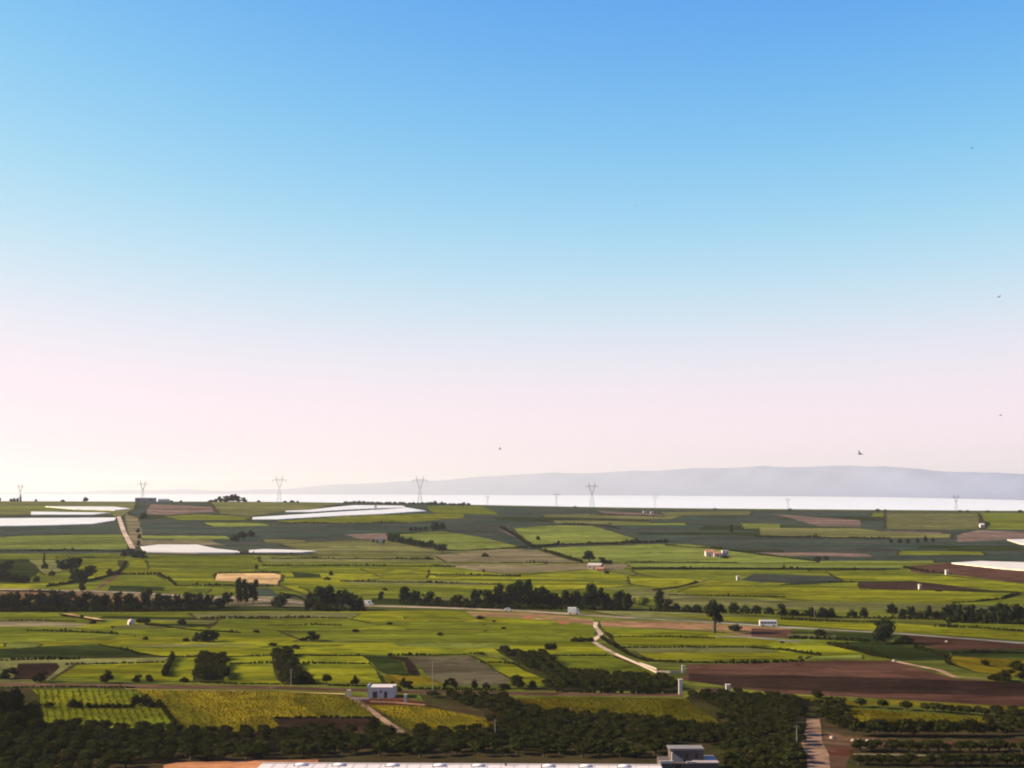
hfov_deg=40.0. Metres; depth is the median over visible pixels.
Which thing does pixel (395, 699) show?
field
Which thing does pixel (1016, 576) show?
field
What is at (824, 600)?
field
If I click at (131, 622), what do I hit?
dome hut
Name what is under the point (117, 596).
tall tree
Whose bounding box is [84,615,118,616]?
field
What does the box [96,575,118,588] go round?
path
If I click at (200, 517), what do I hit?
field
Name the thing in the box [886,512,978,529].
field
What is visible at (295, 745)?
olive tree
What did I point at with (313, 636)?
broadleaf tree
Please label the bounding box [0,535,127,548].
field
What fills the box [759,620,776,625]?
bus
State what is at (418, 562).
field
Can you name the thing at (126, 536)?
road
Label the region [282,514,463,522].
field
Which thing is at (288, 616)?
hedge
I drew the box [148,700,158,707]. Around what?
bush
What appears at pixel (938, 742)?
olive tree
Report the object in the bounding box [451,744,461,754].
olive tree
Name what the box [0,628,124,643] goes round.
field
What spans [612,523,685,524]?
field
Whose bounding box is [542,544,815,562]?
field
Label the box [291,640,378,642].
field
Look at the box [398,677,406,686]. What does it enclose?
broadleaf tree
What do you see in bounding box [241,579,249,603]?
tall tree
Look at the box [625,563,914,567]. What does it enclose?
field
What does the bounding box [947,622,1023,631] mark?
field
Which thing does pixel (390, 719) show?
field
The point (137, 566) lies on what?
field
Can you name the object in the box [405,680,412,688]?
broadleaf tree
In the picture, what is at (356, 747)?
olive tree
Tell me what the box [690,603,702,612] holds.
bush
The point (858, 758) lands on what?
olive tree
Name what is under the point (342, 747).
olive tree
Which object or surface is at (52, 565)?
field
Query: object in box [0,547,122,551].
hedge
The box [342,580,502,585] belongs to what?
field
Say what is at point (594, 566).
farmhouse
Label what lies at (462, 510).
field
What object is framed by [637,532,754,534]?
field
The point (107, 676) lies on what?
broadleaf tree
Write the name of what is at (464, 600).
bush
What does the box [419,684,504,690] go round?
hedge
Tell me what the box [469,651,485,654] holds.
hedge
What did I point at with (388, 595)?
field
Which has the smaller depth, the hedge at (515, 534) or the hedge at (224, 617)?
the hedge at (224, 617)
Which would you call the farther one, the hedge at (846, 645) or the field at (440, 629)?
the field at (440, 629)
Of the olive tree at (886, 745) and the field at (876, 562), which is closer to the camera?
the olive tree at (886, 745)
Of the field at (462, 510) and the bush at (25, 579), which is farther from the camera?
the field at (462, 510)
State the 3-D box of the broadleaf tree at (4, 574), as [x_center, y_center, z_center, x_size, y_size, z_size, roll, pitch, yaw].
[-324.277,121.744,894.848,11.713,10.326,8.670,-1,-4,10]
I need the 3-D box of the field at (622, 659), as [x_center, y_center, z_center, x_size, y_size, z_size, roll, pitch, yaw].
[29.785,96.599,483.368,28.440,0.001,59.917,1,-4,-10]
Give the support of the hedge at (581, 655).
on the ground
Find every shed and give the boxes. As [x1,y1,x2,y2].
[135,498,155,501]
[158,499,169,501]
[596,567,604,571]
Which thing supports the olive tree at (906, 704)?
on the ground
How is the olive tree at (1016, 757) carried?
on the field at (532, 755)
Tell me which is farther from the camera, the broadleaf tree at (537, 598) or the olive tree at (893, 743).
the broadleaf tree at (537, 598)
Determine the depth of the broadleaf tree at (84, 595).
701.79 m
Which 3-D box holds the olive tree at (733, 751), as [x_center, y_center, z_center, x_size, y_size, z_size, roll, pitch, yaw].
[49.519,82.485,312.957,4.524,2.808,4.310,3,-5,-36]
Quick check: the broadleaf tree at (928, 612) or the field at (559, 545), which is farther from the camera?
the field at (559, 545)
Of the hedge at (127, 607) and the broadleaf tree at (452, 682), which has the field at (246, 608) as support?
the hedge at (127, 607)
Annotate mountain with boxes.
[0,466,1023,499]
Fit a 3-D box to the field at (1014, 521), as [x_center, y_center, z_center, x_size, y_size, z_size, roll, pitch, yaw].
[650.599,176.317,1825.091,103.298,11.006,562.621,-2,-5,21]
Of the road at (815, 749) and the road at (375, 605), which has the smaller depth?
the road at (815, 749)
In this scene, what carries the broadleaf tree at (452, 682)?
on the ground
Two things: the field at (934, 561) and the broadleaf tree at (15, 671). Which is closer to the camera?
the broadleaf tree at (15, 671)
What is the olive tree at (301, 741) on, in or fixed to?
on the field at (532, 755)
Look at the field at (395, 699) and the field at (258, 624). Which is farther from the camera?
the field at (258, 624)
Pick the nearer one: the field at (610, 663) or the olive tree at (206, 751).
the olive tree at (206, 751)
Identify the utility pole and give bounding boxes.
[431,661,434,690]
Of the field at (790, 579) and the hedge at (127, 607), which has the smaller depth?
the hedge at (127, 607)
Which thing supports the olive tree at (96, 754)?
on the field at (532, 755)
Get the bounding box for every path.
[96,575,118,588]
[141,689,339,693]
[346,695,403,732]
[591,622,655,671]
[654,580,710,590]
[714,636,801,641]
[853,753,936,756]
[896,661,985,678]
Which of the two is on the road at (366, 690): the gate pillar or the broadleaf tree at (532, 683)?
the gate pillar
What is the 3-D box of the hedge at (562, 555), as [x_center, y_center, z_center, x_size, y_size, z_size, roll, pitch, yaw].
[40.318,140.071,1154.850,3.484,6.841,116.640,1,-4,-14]
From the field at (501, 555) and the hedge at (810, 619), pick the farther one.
the field at (501, 555)
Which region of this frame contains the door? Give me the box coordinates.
[372,691,377,697]
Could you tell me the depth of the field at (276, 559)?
1102.08 m
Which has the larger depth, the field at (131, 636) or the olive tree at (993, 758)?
the field at (131, 636)
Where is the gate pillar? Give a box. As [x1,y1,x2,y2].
[678,679,682,694]
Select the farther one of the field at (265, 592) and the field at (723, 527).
the field at (723, 527)
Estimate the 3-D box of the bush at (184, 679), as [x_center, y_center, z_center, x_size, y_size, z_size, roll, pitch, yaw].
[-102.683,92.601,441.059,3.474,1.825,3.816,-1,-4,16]
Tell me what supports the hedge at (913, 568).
on the field at (1016, 576)
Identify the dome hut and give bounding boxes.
[127,619,134,624]
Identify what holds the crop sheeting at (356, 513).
on the field at (174, 527)
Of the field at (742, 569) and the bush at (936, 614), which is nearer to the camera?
the bush at (936, 614)
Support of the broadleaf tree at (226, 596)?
on the field at (255, 603)
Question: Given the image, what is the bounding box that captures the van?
[364,601,372,604]
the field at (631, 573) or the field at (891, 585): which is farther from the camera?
the field at (631, 573)
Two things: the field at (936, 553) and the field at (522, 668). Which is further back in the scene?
the field at (936, 553)
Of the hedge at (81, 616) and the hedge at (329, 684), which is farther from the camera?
the hedge at (81, 616)
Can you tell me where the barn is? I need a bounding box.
[713,552,721,556]
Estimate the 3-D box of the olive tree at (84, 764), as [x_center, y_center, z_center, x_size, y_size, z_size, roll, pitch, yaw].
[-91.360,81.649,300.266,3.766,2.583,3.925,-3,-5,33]
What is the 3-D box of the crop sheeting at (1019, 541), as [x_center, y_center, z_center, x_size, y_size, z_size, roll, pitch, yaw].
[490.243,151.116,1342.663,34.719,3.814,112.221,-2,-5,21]
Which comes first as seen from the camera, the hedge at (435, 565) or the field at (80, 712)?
the field at (80, 712)
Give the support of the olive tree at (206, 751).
on the field at (532, 755)
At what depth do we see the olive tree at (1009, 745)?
323.22 m
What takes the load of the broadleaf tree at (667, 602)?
on the field at (638, 613)
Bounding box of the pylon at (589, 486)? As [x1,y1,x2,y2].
[585,485,598,506]
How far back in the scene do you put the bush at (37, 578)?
901.38 m
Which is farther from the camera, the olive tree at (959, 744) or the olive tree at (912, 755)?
the olive tree at (959, 744)
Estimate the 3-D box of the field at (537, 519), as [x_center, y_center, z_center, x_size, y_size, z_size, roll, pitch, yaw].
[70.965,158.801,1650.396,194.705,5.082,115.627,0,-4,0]
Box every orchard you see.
[0,687,1023,743]
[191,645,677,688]
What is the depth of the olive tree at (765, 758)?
305.48 m
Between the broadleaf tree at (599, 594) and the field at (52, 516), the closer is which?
the broadleaf tree at (599, 594)
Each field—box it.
[0,502,134,516]
[0,502,1023,562]
[0,506,119,510]
[0,515,116,517]
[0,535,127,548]
[0,549,58,550]
[0,553,1023,605]
[0,559,38,582]
[0,580,67,588]
[0,590,349,606]
[0,592,140,602]
[0,603,360,611]
[0,611,613,655]
[0,612,99,623]
[0,620,86,626]
[0,627,125,642]
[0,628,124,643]
[0,644,155,658]
[0,657,167,681]
[0,681,38,682]
[0,688,1023,767]
[5,553,712,598]
[5,643,40,647]
[7,657,166,681]
[8,534,128,547]
[13,663,58,678]
[28,559,71,574]
[30,559,68,574]
[32,689,166,730]
[33,689,169,729]
[51,657,189,681]
[55,657,196,681]
[63,613,103,619]
[74,560,122,579]
[78,560,119,578]
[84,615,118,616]
[100,616,222,619]
[100,618,128,620]
[108,589,170,593]
[109,585,164,590]
[110,623,212,628]
[111,635,135,637]
[113,623,209,628]
[115,516,154,519]
[116,559,207,580]
[120,545,144,549]
[120,559,213,580]
[121,502,138,516]
[124,514,141,546]
[129,614,193,617]
[131,644,255,646]
[135,588,212,592]
[136,689,371,731]
[137,614,182,614]
[137,690,373,732]
[139,536,228,538]
[140,540,222,544]
[144,588,209,592]
[146,504,212,514]
[146,556,254,572]
[147,515,172,517]
[147,623,211,626]
[150,619,215,622]
[161,514,250,519]
[163,759,317,767]
[165,514,248,519]
[172,539,213,540]
[187,612,359,618]
[192,612,360,618]
[193,662,223,682]
[201,522,271,526]
[206,523,268,526]
[207,502,343,515]
[207,619,379,630]
[209,519,277,521]
[211,502,341,515]
[212,573,276,584]
[212,619,378,630]
[215,573,280,583]
[224,656,280,683]
[234,583,278,586]
[242,588,305,598]
[253,567,633,594]
[256,567,630,593]
[256,644,345,647]
[257,556,446,562]
[260,556,443,561]
[261,539,308,543]
[263,539,304,543]
[270,652,314,684]
[277,718,378,731]
[278,514,467,522]
[278,631,581,642]
[279,540,443,554]
[280,631,579,642]
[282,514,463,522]
[283,541,441,555]
[290,654,384,683]
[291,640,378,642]
[292,572,320,577]
[292,654,381,683]
[298,585,492,595]
[298,640,352,641]
[299,585,494,594]
[313,532,368,535]
[326,523,381,527]
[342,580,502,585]
[344,533,386,539]
[354,525,401,530]
[355,697,429,704]
[360,568,430,577]
[361,655,408,674]
[363,569,428,577]
[368,705,493,731]
[371,598,630,607]
[373,622,491,624]
[374,705,494,731]
[381,532,470,536]
[385,675,443,684]
[387,656,420,674]
[394,643,514,647]
[399,562,437,562]
[400,531,519,549]
[403,616,496,622]
[405,617,491,621]
[406,629,487,631]
[408,630,483,631]
[408,656,510,684]
[419,546,523,552]
[419,597,482,600]
[426,506,498,514]
[427,621,486,625]
[429,549,574,562]
[430,621,482,624]
[433,573,522,577]
[442,564,626,572]
[443,520,527,546]
[445,520,479,523]
[456,516,481,519]
[466,611,593,624]
[468,655,545,685]
[475,656,554,685]
[492,517,650,521]
[494,648,678,691]
[510,525,638,544]
[514,525,634,543]
[514,697,721,722]
[515,697,717,725]
[526,541,632,544]
[528,524,621,526]
[539,544,801,562]
[542,514,682,518]
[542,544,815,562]
[544,543,605,546]
[547,563,630,567]
[551,520,652,523]
[554,520,648,523]
[556,620,568,624]
[556,656,655,675]
[563,511,659,513]
[575,587,654,589]
[579,609,786,625]
[583,609,785,625]
[599,511,662,515]
[600,620,790,635]
[601,525,702,528]
[601,627,784,645]
[602,627,779,645]
[609,571,634,574]
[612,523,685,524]
[613,656,655,675]
[618,531,751,533]
[620,636,886,661]
[622,589,671,592]
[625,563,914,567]
[625,589,1023,611]
[626,576,733,588]
[627,563,908,567]
[627,647,775,652]
[628,576,730,587]
[631,567,899,569]
[631,570,831,582]
[632,650,802,659]
[634,570,831,582]
[635,597,655,604]
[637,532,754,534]
[638,650,797,659]
[649,613,1012,639]
[650,613,1023,639]
[658,511,753,515]
[661,511,749,515]
[677,582,1009,602]
[678,582,1009,602]
[682,515,736,516]
[683,660,1023,706]
[688,674,1023,695]
[698,525,844,530]
[700,516,736,517]
[701,533,869,538]
[738,550,783,551]
[741,523,779,528]
[741,574,840,583]
[751,628,792,637]
[755,528,954,537]
[756,552,871,556]
[760,528,950,537]
[762,637,815,641]
[766,642,863,655]
[775,514,860,526]
[780,517,883,520]
[786,634,835,637]
[791,631,899,642]
[798,696,1023,708]
[804,656,864,659]
[809,639,859,641]
[809,655,861,658]
[811,570,853,570]
[813,637,869,641]
[816,560,937,562]
[820,561,933,562]
[822,730,895,767]
[826,572,1022,591]
[828,572,1023,591]
[831,553,859,556]
[843,642,949,660]
[845,709,986,730]
[849,750,1023,766]
[854,548,896,552]
[857,581,913,581]
[857,582,989,590]
[871,513,883,516]
[881,512,982,529]
[885,531,941,533]
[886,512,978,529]
[896,551,987,554]
[899,551,983,554]
[903,635,1023,649]
[909,563,1023,582]
[916,545,1019,548]
[943,741,1018,745]
[944,590,1023,592]
[945,656,1023,675]
[947,547,1023,550]
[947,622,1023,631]
[948,649,1023,657]
[949,622,1023,630]
[950,656,1023,674]
[957,530,1023,541]
[977,513,1013,529]
[980,513,1023,529]
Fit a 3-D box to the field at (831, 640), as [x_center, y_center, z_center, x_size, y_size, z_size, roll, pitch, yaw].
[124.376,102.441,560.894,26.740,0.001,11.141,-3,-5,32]
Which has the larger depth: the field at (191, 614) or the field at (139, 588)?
the field at (139, 588)
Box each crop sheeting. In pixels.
[0,517,115,526]
[31,511,109,514]
[45,506,130,510]
[140,544,239,552]
[249,549,316,552]
[252,508,425,519]
[285,505,405,512]
[951,561,1023,570]
[1007,539,1023,544]
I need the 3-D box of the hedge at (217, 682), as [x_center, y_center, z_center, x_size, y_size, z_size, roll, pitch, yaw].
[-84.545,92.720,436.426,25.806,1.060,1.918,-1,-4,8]
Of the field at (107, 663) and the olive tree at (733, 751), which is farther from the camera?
the field at (107, 663)
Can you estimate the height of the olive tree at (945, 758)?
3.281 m
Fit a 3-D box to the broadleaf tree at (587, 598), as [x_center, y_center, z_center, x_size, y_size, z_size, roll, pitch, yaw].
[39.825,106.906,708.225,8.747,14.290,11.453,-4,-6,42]
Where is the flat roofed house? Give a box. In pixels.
[657,745,718,767]
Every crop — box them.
[848,709,982,722]
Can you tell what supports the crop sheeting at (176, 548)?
on the field at (174, 527)
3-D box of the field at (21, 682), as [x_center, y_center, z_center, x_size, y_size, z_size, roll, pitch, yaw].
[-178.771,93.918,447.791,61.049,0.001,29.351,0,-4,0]
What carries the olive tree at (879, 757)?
on the field at (916, 763)
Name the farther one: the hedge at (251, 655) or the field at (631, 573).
the field at (631, 573)
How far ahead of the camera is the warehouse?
281.52 m
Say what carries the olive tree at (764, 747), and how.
on the field at (532, 755)
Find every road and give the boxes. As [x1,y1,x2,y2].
[0,589,635,618]
[0,683,683,696]
[117,516,135,548]
[631,618,1023,643]
[801,718,829,767]
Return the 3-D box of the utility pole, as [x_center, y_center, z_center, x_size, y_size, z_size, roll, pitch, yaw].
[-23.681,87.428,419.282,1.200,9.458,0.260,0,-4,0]
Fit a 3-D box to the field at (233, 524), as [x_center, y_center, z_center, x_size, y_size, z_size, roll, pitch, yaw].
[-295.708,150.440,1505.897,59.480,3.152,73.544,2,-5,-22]
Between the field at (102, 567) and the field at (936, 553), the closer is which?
the field at (102, 567)
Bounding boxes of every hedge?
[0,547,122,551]
[0,589,62,592]
[0,601,219,611]
[0,619,75,621]
[0,655,80,660]
[0,685,134,687]
[26,628,117,633]
[46,561,126,586]
[55,556,124,557]
[60,614,105,621]
[64,661,164,664]
[98,644,196,656]
[118,572,273,585]
[144,623,240,632]
[156,699,176,722]
[161,651,174,675]
[200,615,269,618]
[200,681,278,684]
[218,571,280,572]
[229,654,270,656]
[230,661,273,663]
[235,551,299,553]
[250,615,346,617]
[262,563,454,566]
[268,622,341,625]
[272,556,432,559]
[275,715,374,718]
[279,592,304,599]
[280,520,407,522]
[292,653,360,655]
[298,660,369,663]
[304,602,366,611]
[328,683,399,687]
[340,579,498,584]
[387,652,468,655]
[399,596,630,610]
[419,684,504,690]
[431,573,520,575]
[447,546,528,550]
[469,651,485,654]
[480,661,519,664]
[499,526,530,546]
[500,560,583,562]
[531,538,668,547]
[542,548,582,561]
[553,654,609,655]
[556,685,677,693]
[560,522,619,528]
[590,513,665,516]
[599,635,645,660]
[610,635,714,637]
[624,645,749,647]
[626,560,736,562]
[632,565,884,570]
[645,657,804,663]
[649,607,939,619]
[653,580,697,590]
[665,543,819,561]
[669,593,784,596]
[750,645,821,655]
[754,533,889,538]
[780,580,856,584]
[780,616,894,623]
[788,635,869,641]
[826,641,891,658]
[865,588,986,590]
[902,565,951,573]
[913,643,951,664]
[934,624,1022,631]
[945,611,1023,623]
[951,591,1019,602]
[951,649,1023,653]
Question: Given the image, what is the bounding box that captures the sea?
[0,494,1023,510]
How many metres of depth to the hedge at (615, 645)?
530.36 m
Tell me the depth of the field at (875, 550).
1227.09 m
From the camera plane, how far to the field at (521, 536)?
1412.49 m
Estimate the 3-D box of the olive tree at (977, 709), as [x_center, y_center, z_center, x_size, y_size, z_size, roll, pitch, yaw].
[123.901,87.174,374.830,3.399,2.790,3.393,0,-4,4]
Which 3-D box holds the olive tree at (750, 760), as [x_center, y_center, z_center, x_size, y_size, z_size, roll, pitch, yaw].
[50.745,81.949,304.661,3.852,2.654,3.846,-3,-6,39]
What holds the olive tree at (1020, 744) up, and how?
on the field at (916, 763)
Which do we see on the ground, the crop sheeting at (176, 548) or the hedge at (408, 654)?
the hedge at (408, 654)
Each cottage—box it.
[704,550,713,555]
[721,550,728,555]
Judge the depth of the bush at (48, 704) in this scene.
388.77 m
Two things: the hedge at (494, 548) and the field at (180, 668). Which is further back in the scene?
the hedge at (494, 548)
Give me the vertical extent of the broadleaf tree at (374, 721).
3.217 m
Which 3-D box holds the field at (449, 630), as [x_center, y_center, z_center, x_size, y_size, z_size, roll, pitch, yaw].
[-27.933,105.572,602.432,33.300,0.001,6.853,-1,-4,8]
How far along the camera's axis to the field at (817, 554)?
1179.87 m
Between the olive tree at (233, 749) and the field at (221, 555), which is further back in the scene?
the field at (221, 555)
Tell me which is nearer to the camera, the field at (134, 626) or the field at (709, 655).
the field at (709, 655)
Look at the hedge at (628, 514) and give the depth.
1779.41 m
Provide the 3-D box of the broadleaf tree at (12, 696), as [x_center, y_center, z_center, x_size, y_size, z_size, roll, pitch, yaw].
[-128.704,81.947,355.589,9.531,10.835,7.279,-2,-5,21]
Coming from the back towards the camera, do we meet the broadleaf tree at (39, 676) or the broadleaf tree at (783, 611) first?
the broadleaf tree at (783, 611)
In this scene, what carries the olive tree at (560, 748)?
on the field at (532, 755)
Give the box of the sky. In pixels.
[0,0,1023,492]
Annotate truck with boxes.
[568,607,578,613]
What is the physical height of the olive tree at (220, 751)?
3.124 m
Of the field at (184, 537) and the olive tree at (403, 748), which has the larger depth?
the field at (184, 537)
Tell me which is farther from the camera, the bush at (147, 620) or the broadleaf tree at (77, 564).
the broadleaf tree at (77, 564)
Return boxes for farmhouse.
[367,683,396,697]
[588,563,603,569]
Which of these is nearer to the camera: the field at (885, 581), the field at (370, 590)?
the field at (370, 590)
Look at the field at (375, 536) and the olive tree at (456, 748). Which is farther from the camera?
the field at (375, 536)
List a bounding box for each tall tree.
[112,591,123,610]
[139,588,152,607]
[235,577,243,603]
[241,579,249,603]
[248,579,258,602]
[378,591,383,600]
[504,584,513,606]
[511,579,523,605]
[518,579,534,605]
[653,589,665,608]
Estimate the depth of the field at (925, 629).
615.49 m
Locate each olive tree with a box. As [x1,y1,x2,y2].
[56,740,67,752]
[58,749,77,757]
[58,755,75,763]
[74,760,92,767]
[78,751,93,760]
[83,746,102,757]
[87,751,102,761]
[95,760,110,767]
[98,755,116,767]
[117,755,133,767]
[157,751,174,760]
[166,739,178,746]
[176,744,195,757]
[184,746,197,760]
[199,746,215,759]
[211,747,229,760]
[226,746,236,755]
[237,747,256,758]
[252,738,267,742]
[255,745,271,758]
[275,739,289,746]
[278,747,295,757]
[291,738,306,744]
[292,743,309,753]
[296,744,306,756]
[302,746,315,756]
[309,742,329,756]
[322,673,332,684]
[336,742,347,754]
[347,742,365,753]
[371,742,386,755]
[387,736,399,749]
[389,738,407,751]
[396,744,409,753]
[402,735,415,740]
[407,739,417,750]
[412,744,429,757]
[424,742,439,751]
[439,744,451,755]
[449,739,465,747]
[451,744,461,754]
[468,739,485,752]
[472,743,485,755]
[495,746,510,755]
[507,741,525,753]
[536,746,551,756]
[551,744,567,753]
[574,744,591,756]
[590,743,608,755]
[596,739,613,750]
[605,741,621,754]
[613,744,626,756]
[627,746,648,756]
[638,737,653,747]
[647,742,662,754]
[652,738,668,744]
[717,742,730,752]
[718,751,738,759]
[725,749,743,754]
[725,758,744,767]
[730,739,745,749]
[739,756,755,765]
[741,743,759,755]
[747,746,762,754]
[756,754,775,763]
[757,744,774,754]
[773,751,785,762]
[778,745,796,752]
[780,736,794,742]
[783,752,796,760]
[790,750,808,762]
[791,763,806,767]
[833,696,847,702]
[850,738,868,751]
[851,754,863,764]
[853,697,866,707]
[862,754,875,764]
[865,739,878,751]
[866,739,883,750]
[875,754,887,764]
[877,699,888,708]
[882,753,895,765]
[883,743,898,751]
[884,738,905,751]
[895,756,911,765]
[899,700,913,710]
[899,751,917,764]
[903,739,918,751]
[914,742,923,752]
[916,756,928,765]
[919,702,930,711]
[920,739,936,752]
[924,751,937,765]
[928,702,939,711]
[933,738,946,751]
[936,752,954,765]
[938,703,947,712]
[941,743,953,751]
[946,704,956,713]
[952,752,965,765]
[953,740,966,751]
[955,705,963,713]
[961,754,974,765]
[962,705,974,714]
[963,739,978,751]
[966,751,976,764]
[971,706,981,715]
[974,753,988,765]
[975,740,987,751]
[979,740,999,751]
[980,707,991,715]
[986,754,1002,765]
[989,738,1007,750]
[999,753,1012,765]
[1002,741,1016,751]
[1007,752,1023,766]
[1016,739,1023,752]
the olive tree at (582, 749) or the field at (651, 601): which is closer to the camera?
the olive tree at (582, 749)
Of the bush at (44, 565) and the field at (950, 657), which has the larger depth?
the bush at (44, 565)
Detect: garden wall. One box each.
[351,698,368,699]
[370,701,424,705]
[616,653,657,672]
[640,662,656,669]
[658,671,681,672]
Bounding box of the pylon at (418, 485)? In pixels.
[412,476,427,501]
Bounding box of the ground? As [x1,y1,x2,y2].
[0,501,1023,730]
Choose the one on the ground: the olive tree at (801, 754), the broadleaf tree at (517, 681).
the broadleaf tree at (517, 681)
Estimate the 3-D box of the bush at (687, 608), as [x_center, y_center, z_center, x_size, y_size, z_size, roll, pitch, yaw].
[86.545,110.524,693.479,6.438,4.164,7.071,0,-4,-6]
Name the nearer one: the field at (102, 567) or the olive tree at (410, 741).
the olive tree at (410, 741)
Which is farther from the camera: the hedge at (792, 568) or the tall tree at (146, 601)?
the hedge at (792, 568)
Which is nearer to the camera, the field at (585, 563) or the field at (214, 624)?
the field at (214, 624)
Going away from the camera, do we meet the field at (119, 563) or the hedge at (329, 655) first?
the hedge at (329, 655)
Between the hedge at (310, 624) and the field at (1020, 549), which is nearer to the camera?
the hedge at (310, 624)
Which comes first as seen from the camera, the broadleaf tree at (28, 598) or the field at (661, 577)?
the broadleaf tree at (28, 598)
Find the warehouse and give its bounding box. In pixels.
[258,759,661,767]
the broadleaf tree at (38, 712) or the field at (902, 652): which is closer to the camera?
the broadleaf tree at (38, 712)
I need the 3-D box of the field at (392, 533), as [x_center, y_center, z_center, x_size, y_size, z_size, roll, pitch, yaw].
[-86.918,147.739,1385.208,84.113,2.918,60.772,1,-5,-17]
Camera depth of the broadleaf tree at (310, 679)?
436.01 m
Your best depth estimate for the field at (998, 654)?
514.47 m
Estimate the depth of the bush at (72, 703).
387.57 m
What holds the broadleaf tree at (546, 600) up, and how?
on the ground
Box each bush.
[9,574,20,581]
[19,574,30,582]
[32,576,39,581]
[40,562,47,568]
[43,702,54,706]
[67,698,77,707]
[75,700,82,707]
[131,693,140,705]
[138,511,147,518]
[138,694,151,706]
[141,617,150,622]
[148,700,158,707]
[177,618,186,624]
[179,677,189,681]
[214,596,225,607]
[230,534,238,540]
[237,531,246,538]
[245,530,254,536]
[291,644,299,648]
[355,596,364,607]
[433,596,440,602]
[461,598,470,605]
[471,679,477,688]
[482,682,490,687]
[498,683,510,688]
[637,596,650,605]
[672,602,680,610]
[681,605,691,611]
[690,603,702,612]
[727,623,742,630]
[728,602,739,610]
[739,605,750,611]
[751,605,761,611]
[763,607,772,612]
[789,610,799,615]
[803,607,816,616]
[813,628,826,635]
[817,606,827,617]
[827,607,835,616]
[846,608,857,616]
[859,607,868,617]
[894,635,913,643]
[899,608,906,616]
[915,610,923,616]
[933,610,941,618]
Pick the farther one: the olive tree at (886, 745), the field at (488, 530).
the field at (488, 530)
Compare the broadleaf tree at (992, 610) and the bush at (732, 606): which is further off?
the bush at (732, 606)
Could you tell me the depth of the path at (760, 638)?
569.90 m
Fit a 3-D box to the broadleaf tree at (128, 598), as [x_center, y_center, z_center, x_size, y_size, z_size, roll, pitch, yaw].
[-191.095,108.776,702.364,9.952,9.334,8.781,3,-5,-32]
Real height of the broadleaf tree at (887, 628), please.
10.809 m
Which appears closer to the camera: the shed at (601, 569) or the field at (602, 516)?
the shed at (601, 569)
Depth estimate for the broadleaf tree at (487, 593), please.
715.65 m
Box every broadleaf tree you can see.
[0,568,11,582]
[0,594,10,609]
[0,668,13,678]
[0,687,24,716]
[0,710,26,730]
[1,560,14,569]
[3,590,23,608]
[5,694,30,722]
[9,667,18,674]
[22,592,34,609]
[24,700,43,713]
[25,707,45,727]
[31,591,47,610]
[32,670,48,681]
[43,589,64,607]
[55,559,68,570]
[56,590,76,608]
[65,557,77,569]
[65,594,84,609]
[68,569,76,579]
[73,569,87,583]
[74,557,82,568]
[78,580,86,591]
[78,591,93,610]
[83,566,93,576]
[87,565,97,572]
[88,594,102,606]
[99,669,114,682]
[101,593,113,610]
[120,549,129,556]
[120,593,138,609]
[126,548,134,556]
[131,674,141,682]
[132,550,140,557]
[132,596,142,608]
[139,550,146,558]
[145,674,153,681]
[150,593,168,607]
[161,594,175,607]
[171,594,183,608]
[181,591,197,608]
[192,632,202,641]
[193,592,208,606]
[199,629,213,641]
[203,593,213,606]
[207,631,219,641]
[222,592,233,604]
[270,593,292,607]
[287,670,306,684]
[303,591,316,608]
[305,631,319,640]
[306,676,314,683]
[313,585,326,605]
[323,584,338,606]
[332,588,352,609]
[348,590,358,606]
[350,675,359,683]
[364,717,382,729]
[395,534,399,542]
[397,585,410,601]
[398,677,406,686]
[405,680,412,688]
[407,590,422,603]
[421,591,435,603]
[427,540,433,547]
[430,522,436,530]
[435,521,441,530]
[441,544,447,550]
[448,594,462,602]
[448,677,457,686]
[470,589,482,607]
[478,589,494,604]
[490,583,505,607]
[509,674,524,688]
[527,680,536,687]
[528,586,546,604]
[538,589,552,605]
[547,592,561,607]
[558,589,573,607]
[570,589,582,606]
[580,582,597,609]
[581,550,595,561]
[591,587,607,609]
[598,557,607,563]
[602,593,612,607]
[610,590,625,607]
[626,593,632,606]
[662,598,673,609]
[703,599,725,632]
[777,603,788,615]
[812,688,824,698]
[871,617,896,643]
[886,603,898,615]
[905,606,916,616]
[923,605,934,617]
[939,604,956,620]
[951,603,966,621]
[962,604,976,620]
[975,607,989,621]
[980,659,990,664]
[987,604,999,622]
[987,674,996,679]
[994,602,1014,621]
[994,669,1016,680]
[1007,660,1022,670]
[1010,604,1023,619]
[1013,663,1023,678]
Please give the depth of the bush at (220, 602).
719.28 m
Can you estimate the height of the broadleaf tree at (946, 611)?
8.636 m
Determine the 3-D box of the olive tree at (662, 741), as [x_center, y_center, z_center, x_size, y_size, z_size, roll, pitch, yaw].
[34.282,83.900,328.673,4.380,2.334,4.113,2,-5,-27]
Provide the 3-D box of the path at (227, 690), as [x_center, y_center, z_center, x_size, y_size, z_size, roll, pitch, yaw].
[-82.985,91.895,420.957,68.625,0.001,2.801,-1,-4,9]
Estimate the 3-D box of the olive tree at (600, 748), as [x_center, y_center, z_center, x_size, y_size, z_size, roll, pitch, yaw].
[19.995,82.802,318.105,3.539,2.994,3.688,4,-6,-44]
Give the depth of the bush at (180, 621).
628.46 m
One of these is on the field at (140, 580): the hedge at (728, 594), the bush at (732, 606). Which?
the hedge at (728, 594)
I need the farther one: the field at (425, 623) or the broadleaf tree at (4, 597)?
the broadleaf tree at (4, 597)
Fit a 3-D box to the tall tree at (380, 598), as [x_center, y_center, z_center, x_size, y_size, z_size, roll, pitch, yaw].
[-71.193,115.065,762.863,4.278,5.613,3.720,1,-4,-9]
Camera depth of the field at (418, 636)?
577.68 m
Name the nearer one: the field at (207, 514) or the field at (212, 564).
the field at (212, 564)
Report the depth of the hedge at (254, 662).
487.56 m

